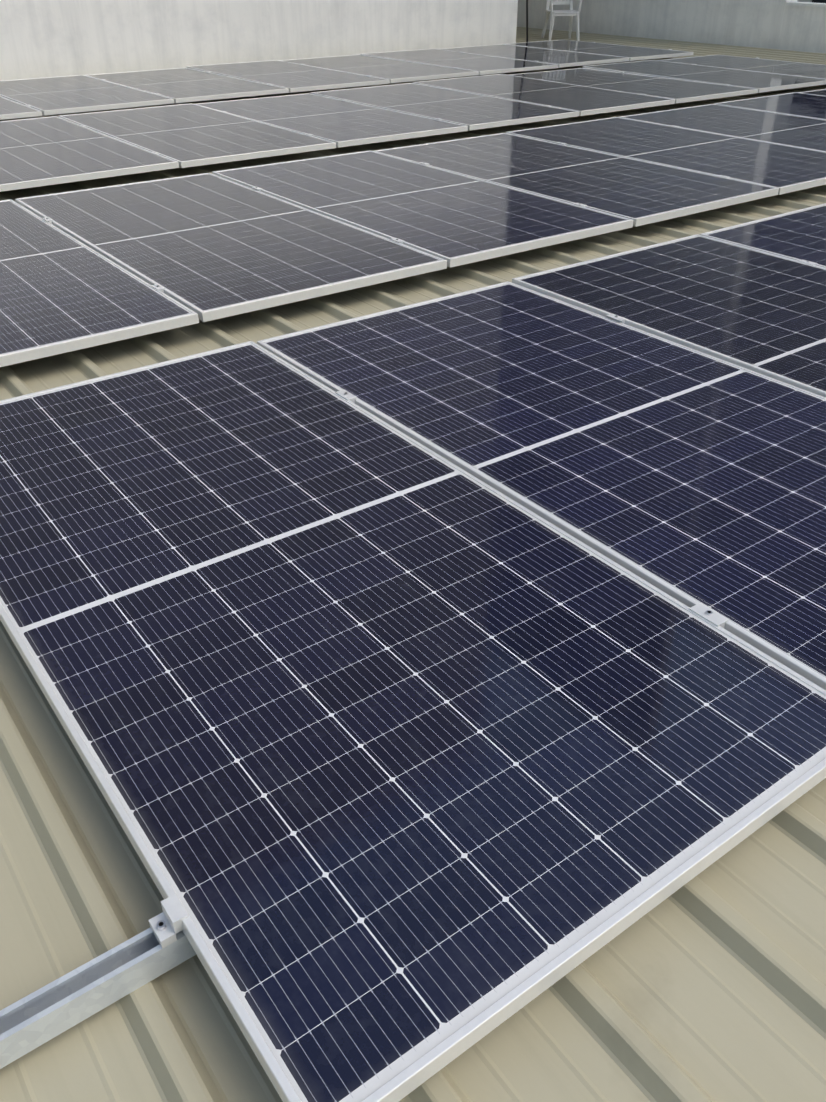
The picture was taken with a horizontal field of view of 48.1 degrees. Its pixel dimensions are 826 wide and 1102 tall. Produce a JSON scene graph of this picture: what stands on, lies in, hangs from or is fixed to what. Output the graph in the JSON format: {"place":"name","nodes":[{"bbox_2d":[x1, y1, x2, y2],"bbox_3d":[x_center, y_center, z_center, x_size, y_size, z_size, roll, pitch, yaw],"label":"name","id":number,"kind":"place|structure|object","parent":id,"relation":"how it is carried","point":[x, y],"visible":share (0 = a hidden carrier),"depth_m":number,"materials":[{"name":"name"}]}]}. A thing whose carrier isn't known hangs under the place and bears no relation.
{"place":"outdoors","nodes":[
{"label":"outdoors","id":0,"kind":"place"},
{"bbox_2d":[797,0,825,2],"bbox_3d":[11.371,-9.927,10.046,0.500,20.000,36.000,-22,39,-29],"label":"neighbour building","id":1,"kind":"structure","parent":0,"point":[818,1],"depth_m":16.56,"materials":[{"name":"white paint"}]},
{"bbox_3d":[-3.819,2.397,4.096,29.900,5.980,25.000,-22,39,-29],"label":"building body","id":2,"kind":"object","parent":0,"visible":0},
{"bbox_2d":[0,27,825,1101],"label":"roof sheet","id":3,"kind":"object","parent":2,"relation":"on","point":[708,985],"depth_m":1.36,"materials":[{"name":"beige paint"}]},
{"bbox_2d":[0,96,41,119],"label":"solar panel","id":4,"kind":"object","parent":3,"relation":"on","point":[10,109],"visible":1,"depth_m":7.52,"materials":[{"name":"glass"}]},
{"bbox_2d":[0,116,178,191],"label":"solar panel","id":5,"kind":"object","parent":3,"relation":"on","point":[43,151],"visible":1,"depth_m":5.86,"materials":[{"name":"glass"}]},
{"bbox_2d":[0,927,195,1068],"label":"rail","id":6,"kind":"object","parent":3,"relation":"on","point":[46,1013],"visible":0.25,"depth_m":1.24,"materials":[{"name":"metal"}]},
{"bbox_2d":[149,894,187,948],"bbox_3d":[-0.338,0.512,1.282,0.043,0.039,0.042,-22,39,-29],"label":"end clamp","id":7,"kind":"object","parent":6,"relation":"on","point":[166,925],"visible":1,"depth_m":1.27,"materials":[{"name":"metal"}]},
{"bbox_2d":[0,341,825,1101],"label":"solar panel","id":8,"kind":"object","parent":6,"relation":"on","point":[410,763],"visible":1,"depth_m":1.62,"materials":[{"name":"glass"}]},
{"bbox_2d":[335,389,356,402],"bbox_3d":[-0.198,-0.450,2.743,0.033,0.038,0.070,-22,39,-29],"label":"clamp","id":9,"kind":"object","parent":8,"relation":"attached to","point":[346,395],"visible":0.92,"depth_m":2.73,"materials":[{"name":"metal"}]},
{"bbox_2d":[257,281,825,689],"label":"solar panel","id":10,"kind":"object","parent":6,"relation":"on","point":[688,476],"visible":0.9,"depth_m":2.53,"materials":[{"name":"glass"}]},
{"bbox_2d":[689,603,728,627],"bbox_3d":[0.587,0.137,1.843,0.033,0.038,0.070,-22,39,-29],"label":"clamp","id":11,"kind":"object","parent":10,"relation":"attached to","point":[709,614],"visible":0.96,"depth_m":1.83,"materials":[{"name":"metal"}]},
{"bbox_2d":[512,234,825,397],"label":"solar panel","id":12,"kind":"object","parent":6,"relation":"on","point":[760,312],"visible":0.88,"depth_m":3.49,"materials":[{"name":"glass"}]},
{"bbox_2d":[606,313,626,323],"bbox_3d":[0.724,-0.822,3.305,0.033,0.038,0.070,-22,39,-29],"label":"clamp","id":13,"kind":"object","parent":12,"relation":"attached to","point":[617,318],"visible":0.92,"depth_m":3.29,"materials":[{"name":"metal"}]},
{"bbox_2d":[699,203,825,267],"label":"solar panel","id":14,"kind":"object","parent":6,"relation":"on","point":[798,235],"visible":0.88,"depth_m":4.24,"materials":[{"name":"glass"}]},
{"bbox_2d":[799,260,817,264],"bbox_3d":[1.646,-1.193,3.867,0.033,0.038,0.070,-22,39,-29],"label":"clamp","id":15,"kind":"object","parent":14,"relation":"attached to","point":[809,262],"visible":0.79,"depth_m":3.85,"materials":[{"name":"metal"}]},
{"bbox_2d":[0,199,198,366],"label":"solar panel","id":16,"kind":"object","parent":3,"relation":"on","point":[61,291],"visible":0.97,"depth_m":3.50,"materials":[{"name":"glass"}]},
{"bbox_2d":[42,217,52,224],"bbox_3d":[-1.777,-1.603,4.510,0.033,0.038,0.070,-22,39,-29],"label":"clamp","id":17,"kind":"object","parent":16,"relation":"attached to","point":[49,219],"visible":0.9,"depth_m":4.49,"materials":[{"name":"metal"}]},
{"bbox_2d":[151,284,165,292],"bbox_3d":[-0.992,-1.016,3.610,0.033,0.038,0.070,-22,39,-29],"label":"clamp","id":18,"kind":"object","parent":16,"relation":"attached to","point":[158,287],"visible":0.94,"depth_m":3.59,"materials":[{"name":"metal"}]},
{"bbox_2d":[58,103,335,167],"bbox_3d":[-1.645,-3.064,6.747,1.124,0.038,2.278,-22,39,-30],"label":"solar panel","id":19,"kind":"object","parent":3,"relation":"on","point":[188,135],"visible":0.9,"depth_m":6.52,"materials":[{"name":"glass"}]},
{"bbox_2d":[15,173,446,321],"bbox_3d":[-0.982,-1.532,4.414,1.124,0.035,2.278,-22,39,-30],"label":"solar panel","id":20,"kind":"object","parent":3,"relation":"on","point":[205,247],"visible":0.96,"depth_m":4.15,"materials":[{"name":"glass"}]},
{"bbox_2d":[0,0,517,80],"bbox_3d":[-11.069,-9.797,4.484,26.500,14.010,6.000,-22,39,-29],"label":"back wall","id":21,"kind":"structure","parent":3,"relation":"on","point":[47,38],"depth_m":10.40,"materials":[{"name":"white paint"}]},
{"bbox_2d":[196,93,467,147],"bbox_3d":[-0.723,-3.432,7.312,1.124,0.037,2.278,-22,39,-30],"label":"solar panel","id":22,"kind":"object","parent":3,"relation":"on","point":[341,123],"visible":0.83,"depth_m":7.09,"materials":[{"name":"glass"}]},
{"bbox_2d":[4,57,670,119],"bbox_3d":[-1.154,-4.496,9.014,11.148,0.052,0.041,-22,39,-29],"label":"rail","id":23,"kind":"object","parent":3,"relation":"on","point":[316,90],"visible":0.04,"depth_m":8.94,"materials":[{"name":"metal"}]},
{"bbox_2d":[0,75,173,114],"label":"solar panel","id":24,"kind":"object","parent":23,"relation":"on","point":[62,94],"visible":0.94,"depth_m":8.27,"materials":[{"name":"glass"}]},
{"bbox_2d":[85,68,288,102],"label":"solar panel","id":25,"kind":"object","parent":23,"relation":"on","point":[179,85],"visible":0.94,"depth_m":8.89,"materials":[{"name":"glass"}]},
{"bbox_2d":[186,60,389,92],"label":"solar panel","id":26,"kind":"object","parent":23,"relation":"on","point":[292,77],"visible":0.92,"depth_m":9.46,"materials":[{"name":"glass"}]},
{"bbox_2d":[279,55,478,82],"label":"solar panel","id":27,"kind":"object","parent":23,"relation":"on","point":[394,71],"visible":0.81,"depth_m":10.01,"materials":[{"name":"glass"}]},
{"bbox_2d":[361,49,557,74],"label":"solar panel","id":28,"kind":"object","parent":23,"relation":"on","point":[483,64],"visible":0.88,"depth_m":10.62,"materials":[{"name":"glass"}]},
{"bbox_2d":[440,44,628,67],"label":"solar panel","id":29,"kind":"object","parent":23,"relation":"on","point":[560,58],"visible":0.73,"depth_m":11.14,"materials":[{"name":"glass"}]},
{"bbox_2d":[505,40,693,60],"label":"solar panel","id":30,"kind":"object","parent":23,"relation":"on","point":[633,53],"visible":0.96,"depth_m":11.72,"materials":[{"name":"glass"}]},
{"bbox_2d":[212,150,633,267],"bbox_3d":[-0.060,-1.904,4.975,1.124,0.038,2.278,-22,39,-30],"label":"solar panel","id":31,"kind":"object","parent":3,"relation":"on","point":[453,219],"visible":0.94,"depth_m":4.74,"materials":[{"name":"glass"}]},
{"bbox_2d":[390,238,404,243],"bbox_3d":[-0.070,-1.388,4.173,0.033,0.038,0.070,-22,39,-29],"label":"clamp","id":32,"kind":"object","parent":31,"relation":"attached to","point":[397,240],"visible":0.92,"depth_m":4.16,"materials":[{"name":"metal"}]},
{"bbox_2d":[310,83,578,130],"bbox_3d":[0.200,-3.805,7.872,1.124,0.035,2.278,-22,39,-29],"label":"solar panel","id":33,"kind":"object","parent":3,"relation":"on","point":[472,111],"visible":0.96,"depth_m":7.67,"materials":[{"name":"glass"}]},
{"bbox_2d":[526,0,527,41],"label":"cable","id":34,"kind":"object","parent":3,"relation":"on","point":[526,20],"depth_m":12.62,"materials":[{"name":"grey"}]},
{"bbox_2d":[413,74,674,115],"bbox_3d":[1.121,-4.179,8.434,1.124,0.035,2.278,-22,39,-29],"label":"solar panel","id":35,"kind":"object","parent":3,"relation":"on","point":[584,100],"visible":0.96,"depth_m":8.25,"materials":[{"name":"glass"}]},
{"bbox_2d":[541,0,581,40],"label":"plastic chair","id":36,"kind":"object","parent":3,"relation":"on","point":[570,12],"visible":1,"depth_m":13.88,"materials":[{"name":"white plastic"}]},
{"bbox_2d":[374,133,778,226],"bbox_3d":[0.864,-2.273,5.536,1.124,0.038,2.278,-22,39,-29],"label":"solar panel","id":37,"kind":"object","parent":3,"relation":"on","point":[639,192],"visible":0.85,"depth_m":5.32,"materials":[{"name":"glass"}]},
{"bbox_2d":[573,203,586,206],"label":"clamp","id":38,"kind":"object","parent":37,"relation":"attached to","point":[580,204],"visible":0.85,"depth_m":4.72,"materials":[{"name":"metal"}]},
{"bbox_2d":[510,68,757,103],"bbox_3d":[2.044,-4.543,9.000,1.124,0.039,2.278,-22,39,-30],"label":"solar panel","id":39,"kind":"object","parent":3,"relation":"on","point":[680,91],"visible":0.73,"depth_m":8.82,"materials":[{"name":"glass"}]},
{"bbox_2d":[506,117,825,194],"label":"solar panel","id":40,"kind":"object","parent":3,"relation":"on","point":[784,169],"visible":0.9,"depth_m":5.99,"materials":[{"name":"glass"}]},
{"bbox_2d":[517,0,825,53],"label":"side wall","id":41,"kind":"structure","parent":3,"relation":"on","point":[792,25],"depth_m":13.42,"materials":[{"name":"white paint"}]},
{"bbox_2d":[583,60,825,92],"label":"solar panel","id":42,"kind":"object","parent":3,"relation":"on","point":[763,82],"visible":0.94,"depth_m":9.42,"materials":[{"name":"glass"}]},
{"bbox_2d":[620,104,825,151],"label":"solar panel","id":43,"kind":"object","parent":3,"relation":"on","point":[790,130],"visible":0.86,"depth_m":6.87,"materials":[{"name":"glass"}]},
{"bbox_2d":[659,55,825,78],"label":"solar panel","id":44,"kind":"object","parent":3,"relation":"on","point":[810,70],"visible":0.63,"depth_m":10.23,"materials":[{"name":"glass"}]},
{"bbox_2d":[714,92,825,119],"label":"solar panel","id":45,"kind":"object","parent":3,"relation":"on","point":[804,105],"visible":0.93,"depth_m":7.66,"materials":[{"name":"glass"}]},
{"bbox_2d":[798,89,825,95],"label":"solar panel","id":46,"kind":"object","parent":3,"relation":"on","point":[820,92],"depth_m":8.29,"materials":[{"name":"glass"}]}
]}

